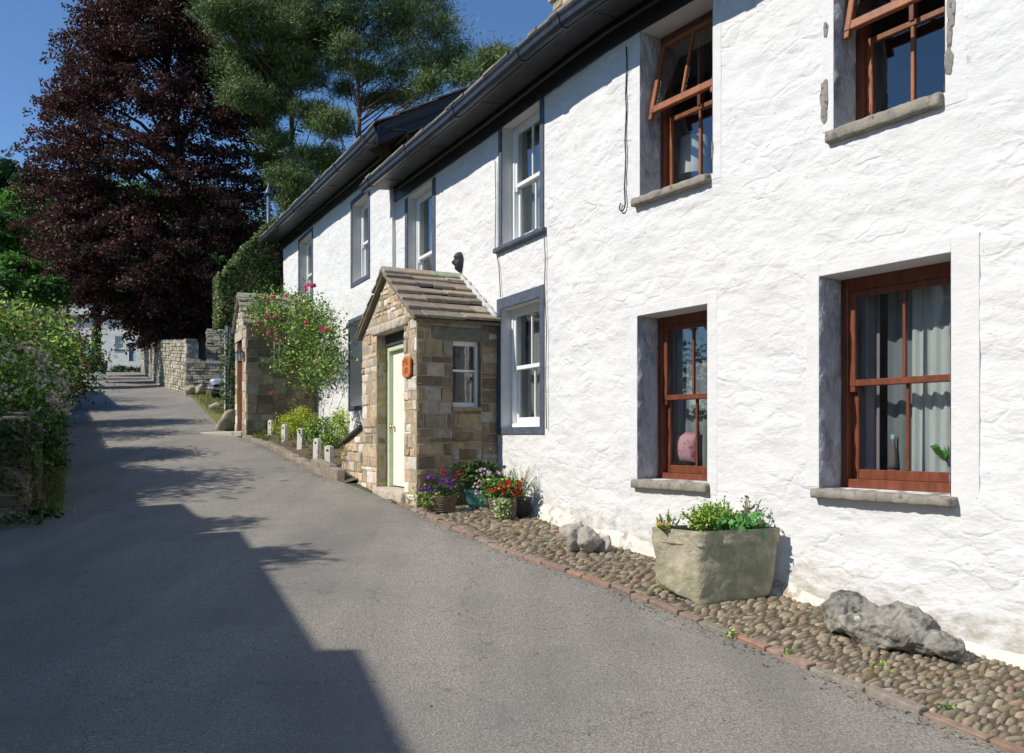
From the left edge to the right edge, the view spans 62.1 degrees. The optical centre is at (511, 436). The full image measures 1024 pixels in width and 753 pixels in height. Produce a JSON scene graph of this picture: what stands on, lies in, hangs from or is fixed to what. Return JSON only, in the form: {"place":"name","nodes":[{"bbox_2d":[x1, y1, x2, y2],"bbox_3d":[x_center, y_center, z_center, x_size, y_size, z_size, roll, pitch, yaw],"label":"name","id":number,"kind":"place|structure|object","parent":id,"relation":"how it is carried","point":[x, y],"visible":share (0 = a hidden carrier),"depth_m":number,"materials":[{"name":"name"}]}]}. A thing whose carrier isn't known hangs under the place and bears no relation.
{"place":"outdoors","nodes":[
{"label":"outdoors","id":0,"kind":"place"},
{"bbox_2d":[31,457,58,515],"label":"verge","id":1,"kind":"structure","parent":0,"point":[36,497],"depth_m":10.81,"materials":[{"name":"green plant"}]},
{"bbox_2d":[38,414,67,514],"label":"verge grass","id":2,"kind":"structure","parent":1,"relation":"on","point":[54,496],"depth_m":11.42,"materials":[{"name":"green plant"}]},
{"bbox_2d":[191,396,223,423],"bbox_3d":[-7.122,-1.002,28.253,5.897,1.491,17.308,0,0,-24],"label":"grass patch","id":3,"kind":"object","parent":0,"point":[216,417],"visible":0.12,"depth_m":25.70,"materials":[{"name":"green plant"}]},
{"bbox_2d":[184,385,195,394],"bbox_3d":[-12.853,-1.888,34.082,0.540,0.401,0.530,0,0,0],"label":"boulder","id":4,"kind":"object","parent":3,"relation":"on","point":[189,389],"visible":0.94,"depth_m":33.94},
{"bbox_2d":[193,393,223,413],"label":"rough grass","id":5,"kind":"structure","parent":3,"relation":"on","point":[209,400],"depth_m":30.14,"materials":[{"name":"green plant"}]},
{"bbox_2d":[194,383,205,394],"bbox_3d":[-12.503,-1.920,34.106,0.504,0.464,0.501,0,0,0],"label":"boulder","id":6,"kind":"object","parent":5,"relation":"on","point":[201,388],"visible":0.94,"depth_m":33.94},
{"bbox_2d":[208,374,223,397],"bbox_3d":[-10.116,-2.275,32.885,1.730,1.486,3.990,0,6,8],"label":"parked car","id":7,"kind":"object","parent":3,"relation":"on","point":[214,388],"visible":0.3,"depth_m":31.09,"materials":[{"name":"silver metal"}]},
{"bbox_2d":[29,246,403,514],"bbox_3d":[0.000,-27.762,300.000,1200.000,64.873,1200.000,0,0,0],"label":"ground","id":8,"kind":"structure","parent":0,"point":[355,484],"depth_m":12.48,"materials":[{"name":"soil"}]},
{"bbox_2d":[0,169,12,196],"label":"leafy tree","id":9,"kind":"object","parent":8,"relation":"on","point":[3,183],"visible":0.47,"depth_m":91.87,"materials":[{"name":"green plant"}]},
{"bbox_2d":[0,510,13,526],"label":"stone block","id":10,"kind":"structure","parent":8,"relation":"on","point":[2,514],"depth_m":9.59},
{"bbox_2d":[0,156,24,183],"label":"leafy tree","id":11,"kind":"object","parent":8,"relation":"on","point":[8,166],"visible":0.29,"depth_m":93.21,"materials":[{"name":"green plant"}]},
{"bbox_2d":[0,266,28,313],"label":"leafy tree","id":12,"kind":"object","parent":8,"relation":"on","point":[12,280],"visible":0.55,"depth_m":40.04,"materials":[{"name":"green plant"}]},
{"bbox_2d":[0,387,33,518],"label":"garden wall","id":13,"kind":"structure","parent":8,"relation":"on","point":[9,501],"depth_m":10.00,"materials":[{"name":"stone"}]},
{"bbox_2d":[0,404,64,526],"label":"wall creeper","id":14,"kind":"object","parent":13,"relation":"attached to","point":[36,458],"depth_m":9.93,"materials":[{"name":"green plant"}]},
{"bbox_2d":[0,403,77,477],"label":"trailing shrub","id":15,"kind":"object","parent":13,"relation":"on","point":[54,436],"visible":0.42,"depth_m":11.42,"materials":[{"name":"green plant"}]},
{"bbox_2d":[0,209,35,253],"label":"leafy tree","id":16,"kind":"object","parent":8,"relation":"on","point":[7,238],"visible":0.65,"depth_m":55.45,"materials":[{"name":"green plant"}]},
{"bbox_2d":[0,250,54,302],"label":"leafy tree","id":17,"kind":"object","parent":8,"relation":"on","point":[10,261],"visible":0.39,"depth_m":45.23,"materials":[{"name":"green plant"}]},
{"bbox_2d":[0,182,54,221],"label":"leafy tree","id":18,"kind":"object","parent":8,"relation":"on","point":[7,197],"visible":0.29,"depth_m":60.32,"materials":[{"name":"green plant"}]},
{"bbox_2d":[8,166,59,318],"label":"leafy tree","id":19,"kind":"object","parent":8,"relation":"on","point":[15,178],"visible":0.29,"depth_m":88.13,"materials":[{"name":"green plant"}]},
{"bbox_2d":[6,225,78,269],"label":"leafy tree","id":20,"kind":"object","parent":8,"relation":"on","point":[26,253],"visible":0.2,"depth_m":56.62,"materials":[{"name":"green plant"}]},
{"bbox_2d":[21,273,75,322],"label":"leafy tree","id":21,"kind":"object","parent":8,"relation":"on","point":[48,285],"visible":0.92,"depth_m":41.41,"materials":[{"name":"green plant"}]},
{"bbox_2d":[49,301,102,368],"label":"cottage","id":22,"kind":"structure","parent":8,"relation":"on","point":[85,325],"depth_m":79.00,"materials":[{"name":"paint"}]},
{"bbox_2d":[72,243,148,371],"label":"leafy tree","id":23,"kind":"object","parent":8,"relation":"on","point":[95,329],"visible":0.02,"depth_m":71.69,"materials":[{"name":"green plant"}]},
{"bbox_2d":[101,290,140,371],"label":"cottage","id":24,"kind":"structure","parent":8,"relation":"on","point":[129,359],"depth_m":79.00,"materials":[{"name":"paint"}]},
{"bbox_2d":[107,365,139,371],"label":"hedge","id":25,"kind":"object","parent":8,"relation":"on","point":[123,368],"visible":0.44,"depth_m":77.14,"materials":[{"name":"green plant"}]},
{"bbox_2d":[28,172,272,311],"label":"hill wood","id":26,"kind":"object","parent":8,"relation":"on","point":[214,257],"visible":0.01,"depth_m":190.58,"materials":[{"name":"green plant"}]},
{"bbox_2d":[0,0,304,360],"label":"copper beech","id":27,"kind":"object","parent":8,"relation":"on","point":[152,309],"visible":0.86,"depth_m":43.88,"materials":[{"name":"purple plant"}]},
{"bbox_2d":[140,339,198,393],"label":"stone wall","id":28,"kind":"structure","parent":8,"relation":"on","point":[164,366],"depth_m":40.73,"materials":[{"name":"stone"}]},
{"bbox_2d":[184,359,223,395],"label":"stone wall","id":29,"kind":"structure","parent":8,"relation":"on","point":[203,372],"depth_m":34.57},
{"bbox_2d":[205,329,223,360],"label":"stone wall","id":30,"kind":"structure","parent":8,"relation":"on","point":[213,344],"depth_m":37.02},
{"bbox_2d":[200,431,242,436],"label":"stone slab","id":31,"kind":"structure","parent":8,"relation":"on","point":[235,433],"depth_m":19.41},
{"bbox_2d":[215,409,234,430],"bbox_3d":[-6.911,-0.381,20.619,0.656,0.568,0.531,0,0,34],"label":"boulder","id":32,"kind":"object","parent":8,"relation":"on","point":[226,421],"visible":0.66,"depth_m":20.45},
{"bbox_2d":[224,243,283,411],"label":"house end","id":33,"kind":"structure","parent":8,"relation":"on","point":[225,331],"depth_m":22.90,"materials":[{"name":"stone"}]},
{"bbox_2d":[212,205,290,410],"bbox_3d":[-7.026,-3.453,23.747,2.473,6.114,1.518,0,0,-24],"label":"ivy","id":34,"kind":"object","parent":33,"relation":"attached to","point":[257,271],"visible":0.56,"depth_m":23.00,"materials":[{"name":"green plant"}]},
{"bbox_2d":[264,182,272,222],"bbox_3d":[-7.010,-6.470,24.500,0.240,1.740,0.234,0,0,0],"label":"flue pipe","id":35,"kind":"object","parent":33,"relation":"attached to","point":[268,192],"visible":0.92,"depth_m":24.45,"materials":[{"name":"metal"}]},
{"bbox_2d":[170,0,365,215],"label":"scots pine","id":36,"kind":"object","parent":8,"relation":"on","point":[271,76],"visible":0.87,"depth_m":42.93,"materials":[{"name":"green plant"}]},
{"bbox_2d":[231,292,315,438],"bbox_3d":[-5.533,-1.497,19.748,1.631,3.595,1.810,0,0,-27],"label":"stone porch","id":37,"kind":"object","parent":8,"relation":"on","point":[257,405],"visible":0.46,"depth_m":19.00,"materials":[{"name":"brown stone"}]},
{"bbox_2d":[235,348,243,362],"bbox_3d":[-6.051,-1.812,18.908,0.200,0.320,0.173,0,0,0],"label":"wall lantern","id":38,"kind":"object","parent":37,"relation":"attached to","point":[239,352],"depth_m":18.86,"materials":[{"name":"clear glass"}]},
{"bbox_2d":[273,342,285,372],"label":"window","id":39,"kind":"structure","parent":37,"relation":"in","point":[276,343],"depth_m":19.11,"materials":[{"name":"white paint"}]},
{"bbox_2d":[246,435,344,480],"bbox_3d":[-4.142,0.357,15.735,0.228,0.790,6.517,0,0,-29],"label":"bed edging","id":40,"kind":"object","parent":8,"relation":"on","point":[322,467],"visible":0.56,"depth_m":13.97,"materials":[{"name":"stone"}]},
{"bbox_2d":[245,433,357,482],"bbox_3d":[-3.251,0.308,15.811,1.818,0.785,7.700,0,0,-29],"label":"garden bed","id":41,"kind":"object","parent":8,"relation":"on","point":[349,477],"visible":0.18,"depth_m":15.82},
{"bbox_2d":[281,424,287,441],"bbox_3d":[-4.651,-0.007,17.401,0.120,0.506,0.095,0,0,32],"label":"garden post","id":42,"kind":"object","parent":41,"relation":"on","point":[284,432],"visible":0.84,"depth_m":17.36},
{"bbox_2d":[229,278,361,423],"bbox_3d":[-4.455,-1.716,17.722,2.336,4.261,7.757,0,0,-30],"label":"climbing rose","id":43,"kind":"object","parent":41,"relation":"on","point":[315,371],"visible":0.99,"depth_m":16.64,"materials":[{"name":"green plant"}]},
{"bbox_2d":[269,405,321,437],"bbox_3d":[-4.650,-0.259,18.127,1.112,0.890,1.260,0,0,37],"label":"lime shrub","id":44,"kind":"object","parent":41,"relation":"on","point":[288,420],"visible":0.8,"depth_m":17.97,"materials":[{"name":"green plant"}]},
{"bbox_2d":[297,428,304,449],"bbox_3d":[-4.027,0.106,16.234,0.130,0.540,0.103,2,1,24],"label":"garden post","id":45,"kind":"object","parent":41,"relation":"on","point":[300,441],"visible":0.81,"depth_m":16.19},
{"bbox_2d":[313,438,320,458],"bbox_3d":[-3.394,0.272,14.802,0.120,0.494,0.095,2,1,31],"label":"garden post","id":46,"kind":"object","parent":41,"relation":"on","point":[316,448],"visible":0.83,"depth_m":14.76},
{"bbox_2d":[296,413,349,447],"bbox_3d":[-3.615,-0.037,16.277,1.009,0.864,0.957,0,0,26],"label":"garden shrub","id":47,"kind":"object","parent":41,"relation":"on","point":[327,439],"visible":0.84,"depth_m":16.14,"materials":[{"name":"green plant"}]},
{"bbox_2d":[324,445,333,463],"bbox_3d":[-2.965,0.383,13.778,0.120,0.488,0.095,-1,-1,23],"label":"garden post","id":48,"kind":"object","parent":41,"relation":"on","point":[328,453],"visible":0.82,"depth_m":13.74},
{"bbox_2d":[327,405,349,437],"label":"lime shrub","id":49,"kind":"object","parent":41,"relation":"on","point":[339,427],"visible":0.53,"depth_m":17.10,"materials":[{"name":"green plant"}]},
{"bbox_2d":[338,425,362,484],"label":"wall","id":50,"kind":"structure","parent":8,"relation":"on","point":[352,440],"depth_m":12.93,"materials":[{"name":"stone"}]},
{"bbox_2d":[259,81,516,437],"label":"cottage","id":51,"kind":"structure","parent":8,"relation":"on","point":[331,232],"depth_m":16.97,"materials":[{"name":"paint"}]},
{"bbox_2d":[298,227,312,301],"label":"window","id":52,"kind":"structure","parent":51,"relation":"in","point":[305,243],"depth_m":21.00,"materials":[{"name":"white paint"}]},
{"bbox_2d":[348,314,362,410],"bbox_3d":[-2.801,-1.420,16.438,0.952,1.820,1.346,0,0,0],"label":"window","id":53,"kind":"structure","parent":51,"relation":"in","point":[354,378],"depth_m":16.97,"materials":[{"name":"white paint"}]},
{"bbox_2d":[350,192,369,287],"bbox_3d":[-2.784,-3.800,16.370,0.308,1.720,1.258,0,0,-27],"label":"window","id":54,"kind":"structure","parent":51,"relation":"in","point":[359,211],"depth_m":16.81,"materials":[{"name":"white paint"}]},
{"bbox_2d":[297,0,485,153],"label":"scots pine","id":55,"kind":"object","parent":8,"relation":"on","point":[431,74],"visible":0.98,"depth_m":42.40,"materials":[{"name":"green plant"}]},
{"bbox_2d":[354,266,501,507],"bbox_3d":[-1.239,-0.505,11.794,1.203,3.612,2.640,0,0,-27],"label":"stone porch","id":56,"kind":"object","parent":8,"relation":"on","point":[419,426],"visible":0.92,"depth_m":10.95,"materials":[{"name":"stone"}]},
{"bbox_2d":[389,350,403,486],"bbox_3d":[-1.465,-0.253,11.518,0.111,1.875,1.024,0,0,-27],"label":"door","id":57,"kind":"structure","parent":56,"relation":"in","point":[398,379],"depth_m":11.78,"materials":[{"name":"green paint"}]},
{"bbox_2d":[402,356,411,377],"bbox_3d":[-1.331,-0.881,10.735,0.029,0.260,0.294,0,0,-27],"label":"house sign","id":58,"kind":"object","parent":56,"relation":"attached to","point":[407,366],"visible":1,"depth_m":10.70,"materials":[{"name":"wood"}]},
{"bbox_2d":[431,326,488,410],"bbox_3d":[-0.703,-0.855,10.880,0.786,1.055,0.280,0,0,-27],"label":"window","id":59,"kind":"structure","parent":56,"relation":"in","point":[454,333],"depth_m":10.87,"materials":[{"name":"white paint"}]},
{"bbox_2d":[445,57,482,91],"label":"scots pine","id":60,"kind":"object","parent":8,"relation":"on","point":[456,84],"visible":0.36,"depth_m":43.55,"materials":[{"name":"green plant"}]},
{"bbox_2d":[442,32,520,86],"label":"scots pine","id":61,"kind":"object","parent":8,"relation":"on","point":[489,57],"visible":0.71,"depth_m":40.02,"materials":[{"name":"green plant"}]},
{"bbox_2d":[359,0,700,526],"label":"cottage","id":62,"kind":"structure","parent":8,"relation":"on","point":[456,149],"depth_m":10.54,"materials":[{"name":"paint"}]},
{"bbox_2d":[405,177,435,270],"bbox_3d":[-1.361,-3.181,13.647,0.278,1.562,1.369,0,0,-27],"label":"window","id":63,"kind":"structure","parent":62,"relation":"in","point":[415,256],"depth_m":14.10,"materials":[{"name":"white paint"}]},
{"bbox_2d":[428,202,431,270],"bbox_3d":[-1.148,-3.200,13.754,0.030,1.400,1.129,0,0,-27],"label":"net curtain","id":64,"kind":"object","parent":62,"relation":"hanging from","point":[430,239],"visible":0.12,"depth_m":14.20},
{"bbox_2d":[452,252,462,272],"bbox_3d":[-0.772,-2.473,12.075,0.170,0.300,0.150,0,0,0],"label":"carved head","id":65,"kind":"object","parent":62,"relation":"attached to","point":[457,262],"visible":1,"depth_m":12.02},
{"bbox_2d":[495,161,500,296],"bbox_3d":[-0.183,-2.682,10.957,0.011,1.794,0.175,0,0,-27],"label":"cable","id":66,"kind":"object","parent":62,"relation":"attached to","point":[495,226],"visible":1,"depth_m":11.01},
{"bbox_2d":[493,97,546,253],"bbox_3d":[0.189,-3.164,10.485,0.335,1.597,1.339,0,0,-26],"label":"window","id":67,"kind":"structure","parent":62,"relation":"in","point":[511,185],"depth_m":10.90,"materials":[{"name":"white paint"}]},
{"bbox_2d":[497,284,544,433],"bbox_3d":[0.207,-0.902,10.510,0.278,1.745,1.264,0,0,-27],"label":"window","id":68,"kind":"structure","parent":62,"relation":"in","point":[510,309],"depth_m":10.92,"materials":[{"name":"white paint"}]},
{"bbox_2d":[522,128,539,233],"bbox_3d":[0.286,-3.200,10.887,0.030,1.400,0.964,0,0,-27],"label":"net curtain","id":69,"kind":"object","parent":62,"relation":"hanging from","point":[528,208],"visible":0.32,"depth_m":10.99,"materials":[{"name":"fabric"}]},
{"bbox_2d":[528,311,539,416],"bbox_3d":[0.352,-0.890,10.755,0.030,1.420,0.670,0,0,-27],"label":"net curtain","id":70,"kind":"object","parent":62,"relation":"hanging from","point":[536,360],"visible":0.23,"depth_m":10.90,"materials":[{"name":"fabric"}]},
{"bbox_2d":[544,236,546,428],"bbox_3d":[0.385,-1.210,9.822,0.011,2.238,0.068,0,0,-27],"label":"cable","id":71,"kind":"object","parent":62,"relation":"attached to","point":[546,332],"visible":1,"depth_m":9.81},
{"bbox_2d":[533,0,1023,669],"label":"cottage","id":72,"kind":"structure","parent":8,"relation":"on","point":[859,150],"depth_m":6.76,"materials":[{"name":"paint"}]},
{"bbox_2d":[619,46,627,211],"bbox_3d":[1.110,-3.067,8.496,0.014,1.631,0.128,0,0,-32],"label":"iron rod","id":73,"kind":"object","parent":72,"relation":"attached to","point":[625,133],"visible":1,"depth_m":8.46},
{"bbox_2d":[630,292,717,494],"bbox_3d":[1.628,-0.380,8.044,0.455,1.790,1.146,0,0,-33],"label":"window","id":74,"kind":"structure","parent":72,"relation":"in","point":[652,325],"depth_m":8.35,"materials":[{"name":"red wood"}]},
{"bbox_2d":[630,0,720,207],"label":"window","id":75,"kind":"structure","parent":72,"relation":"in","point":[653,101],"depth_m":8.32,"materials":[{"name":"red wood"}]},
{"bbox_2d":[675,431,699,465],"bbox_3d":[1.749,0.115,8.472,0.226,0.340,0.284,0,0,0],"label":"cushion","id":76,"kind":"object","parent":72,"relation":"in","point":[685,447],"visible":0.88,"depth_m":8.40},
{"bbox_2d":[673,326,706,465],"bbox_3d":[1.795,-0.410,8.438,0.040,1.480,0.567,0,0,-33],"label":"net curtain","id":77,"kind":"object","parent":72,"relation":"hanging from","point":[684,415],"visible":0.45,"depth_m":8.48,"materials":[{"name":"fabric"}]},
{"bbox_2d":[678,134,709,179],"bbox_3d":[1.832,-2.590,8.564,0.320,0.830,0.320,0,0,0],"label":"table lamp","id":78,"kind":"object","parent":72,"relation":"in","point":[688,167],"visible":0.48,"depth_m":8.45,"materials":[{"name":"fabric"}]},
{"bbox_2d":[862,295,879,469],"bbox_3d":[2.860,-0.440,6.783,0.039,1.520,0.174,0,0,-33],"label":"curtain","id":79,"kind":"object","parent":72,"relation":"hanging from","point":[870,370],"visible":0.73,"depth_m":6.79,"materials":[{"name":"fabric"}]},
{"bbox_2d":[888,434,898,468],"bbox_3d":[2.976,0.117,6.641,0.076,0.270,0.075,0,0,0],"label":"bottle","id":80,"kind":"object","parent":72,"relation":"in","point":[893,460],"visible":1,"depth_m":6.62,"materials":[{"name":"clear glass"}]},
{"bbox_2d":[806,232,980,514],"bbox_3d":[2.815,-0.411,6.216,0.480,1.863,1.353,0,0,-33],"label":"window","id":81,"kind":"structure","parent":72,"relation":"in","point":[833,288],"depth_m":6.34,"materials":[{"name":"red wood"}]},
{"bbox_2d":[820,0,966,144],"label":"window","id":82,"kind":"structure","parent":72,"relation":"in","point":[847,95],"depth_m":6.48,"materials":[{"name":"paint"}]},
{"bbox_2d":[888,290,911,470],"bbox_3d":[3.028,-0.440,6.636,0.039,1.520,0.198,0,0,-33],"label":"net curtain","id":83,"kind":"object","parent":72,"relation":"hanging from","point":[897,410],"visible":0.52,"depth_m":6.64,"materials":[{"name":"fabric"}]},
{"bbox_2d":[912,284,949,471],"bbox_3d":[3.195,-0.440,6.273,0.036,1.520,0.518,0,0,-33],"label":"net curtain","id":84,"kind":"object","parent":72,"relation":"hanging from","point":[930,356],"visible":0.44,"depth_m":6.38,"materials":[{"name":"fabric"}]},
{"bbox_2d":[930,444,949,459],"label":"house plant","id":85,"kind":"object","parent":72,"relation":"in","point":[937,450],"visible":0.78,"depth_m":6.21,"materials":[{"name":"green plant"}]},
{"bbox_2d":[0,0,552,222],"label":"sky","id":86,"kind":"structure","parent":0,"point":[25,25],"materials":[{"name":"blue"}]},
{"bbox_2d":[0,372,1008,752],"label":"lane","id":87,"kind":"structure","parent":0,"point":[266,604],"depth_m":5.87,"materials":[{"name":"asphalt"}]},
{"bbox_2d":[9,437,1016,752],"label":"grit and leaf litter","id":88,"kind":"object","parent":87,"relation":"on","point":[649,611],"visible":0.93,"depth_m":5.95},
{"bbox_2d":[397,502,1023,752],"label":"kerb","id":89,"kind":"structure","parent":87,"relation":"on","point":[897,700],"depth_m":5.61,"materials":[{"name":"brick"}]},
{"bbox_2d":[537,537,955,709],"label":"kerb weeds","id":90,"kind":"object","parent":89,"relation":"on","point":[884,662],"visible":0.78,"depth_m":5.49,"materials":[{"name":"green plant"}]},
{"bbox_2d":[387,499,1023,746],"bbox_3d":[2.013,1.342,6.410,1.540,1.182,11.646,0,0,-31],"label":"cobbled pavement","id":91,"kind":"structure","parent":0,"point":[901,682],"depth_m":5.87,"materials":[{"name":"stone"}]},
{"bbox_2d":[405,468,464,511],"bbox_3d":[-0.930,0.644,10.334,0.713,0.526,0.423,0,0,0],"label":"flower basket","id":92,"kind":"object","parent":91,"relation":"on","point":[438,499],"visible":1,"depth_m":10.23,"materials":[{"name":"wicker"}]},
{"bbox_2d":[449,460,506,506],"bbox_3d":[-0.388,0.577,10.614,0.824,0.579,0.451,0,0,6],"label":"planter","id":93,"kind":"object","parent":91,"relation":"on","point":[469,480],"visible":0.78,"depth_m":10.54,"materials":[{"name":"teal plastic"}]},
{"bbox_2d":[472,468,542,520],"bbox_3d":[-0.052,0.675,9.984,0.835,0.630,0.504,0,0,0],"label":"flower basket","id":94,"kind":"object","parent":91,"relation":"on","point":[502,505],"visible":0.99,"depth_m":9.88,"materials":[{"name":"wicker"}]},
{"bbox_2d":[502,463,537,516],"bbox_3d":[0.102,0.623,10.015,0.453,0.634,0.271,0,0,0],"label":"planter","id":95,"kind":"object","parent":91,"relation":"on","point":[522,509],"visible":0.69,"depth_m":9.96,"materials":[{"name":"black plastic"}]},
{"bbox_2d":[559,522,611,553],"bbox_3d":[0.716,1.010,8.370,0.512,0.337,0.375,0,0,0],"label":"limestone boulder","id":96,"kind":"object","parent":91,"relation":"on","point":[579,536],"visible":0.89,"depth_m":8.26,"materials":[{"name":"stone"}]},
{"bbox_2d":[652,525,779,604],"bbox_3d":[1.635,1.024,6.855,0.920,0.600,0.458,0,0,-18],"label":"stone trough","id":97,"kind":"object","parent":91,"relation":"on","point":[703,567],"visible":0.89,"depth_m":6.70,"materials":[{"name":"stone"}]},
{"bbox_2d":[656,522,670,530],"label":"trough plant","id":98,"kind":"object","parent":97,"relation":"in","point":[660,526],"visible":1,"depth_m":6.78,"materials":[{"name":"yellow plant"}]},
{"bbox_2d":[656,509,682,528],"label":"trough plant","id":99,"kind":"object","parent":97,"relation":"in","point":[668,519],"visible":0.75,"depth_m":6.89,"materials":[{"name":"green plant"}]},
{"bbox_2d":[680,498,742,530],"bbox_3d":[1.610,0.644,6.861,0.499,0.289,0.362,0,0,0],"label":"trough plant","id":100,"kind":"object","parent":97,"relation":"in","point":[706,516],"visible":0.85,"depth_m":6.83,"materials":[{"name":"green plant"}]},
{"bbox_2d":[714,510,769,536],"bbox_3d":[1.840,0.722,6.799,0.472,0.289,0.305,0,0,0],"label":"trough plant","id":101,"kind":"object","parent":97,"relation":"in","point":[755,522],"visible":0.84,"depth_m":6.74,"materials":[{"name":"green plant"}]},
{"bbox_2d":[726,495,767,519],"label":"trough plant","id":102,"kind":"object","parent":97,"relation":"in","point":[747,510],"visible":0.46,"depth_m":6.98,"materials":[{"name":"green plant"}]},
{"bbox_2d":[820,590,969,660],"bbox_3d":[2.533,1.256,5.684,0.403,0.376,0.957,0,0,-40],"label":"limestone boulder","id":103,"kind":"object","parent":91,"relation":"on","point":[856,617],"visible":0.97,"depth_m":5.58,"materials":[{"name":"stone"}]},
{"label":"garden ground","id":104,"kind":"structure","parent":0,"visible":0},
{"bbox_2d":[0,414,45,448],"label":"magenta flowers","id":105,"kind":"object","parent":104,"relation":"on","point":[41,431],"visible":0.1,"depth_m":10.17,"materials":[{"name":"purple plant"}]},
{"bbox_2d":[0,284,69,370],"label":"garden shrub","id":106,"kind":"object","parent":104,"relation":"on","point":[17,309],"visible":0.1,"depth_m":18.93,"materials":[{"name":"green plant"}]},
{"bbox_2d":[0,319,88,439],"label":"flowering shrub","id":107,"kind":"object","parent":104,"relation":"on","point":[49,393],"visible":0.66,"depth_m":12.46,"materials":[{"name":"green plant"}]},
{"bbox_2d":[0,288,89,408],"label":"rose bush","id":108,"kind":"object","parent":104,"relation":"on","point":[13,328],"visible":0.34,"depth_m":15.06,"materials":[{"name":"green plant"}]},
{"bbox_2d":[12,285,123,427],"bbox_3d":[-12.214,-2.036,21.438,3.652,3.650,4.062,0,0,37],"label":"garden shrub","id":109,"kind":"object","parent":104,"relation":"on","point":[75,344],"visible":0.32,"depth_m":21.68,"materials":[{"name":"green plant"}]},
{"bbox_2d":[52,332,113,405],"bbox_3d":[-15.530,-2.181,27.169,4.801,3.870,4.748,0,0,0],"label":"garden shrub","id":110,"kind":"object","parent":104,"relation":"on","point":[88,383],"visible":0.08,"depth_m":28.07,"materials":[{"name":"green plant"}]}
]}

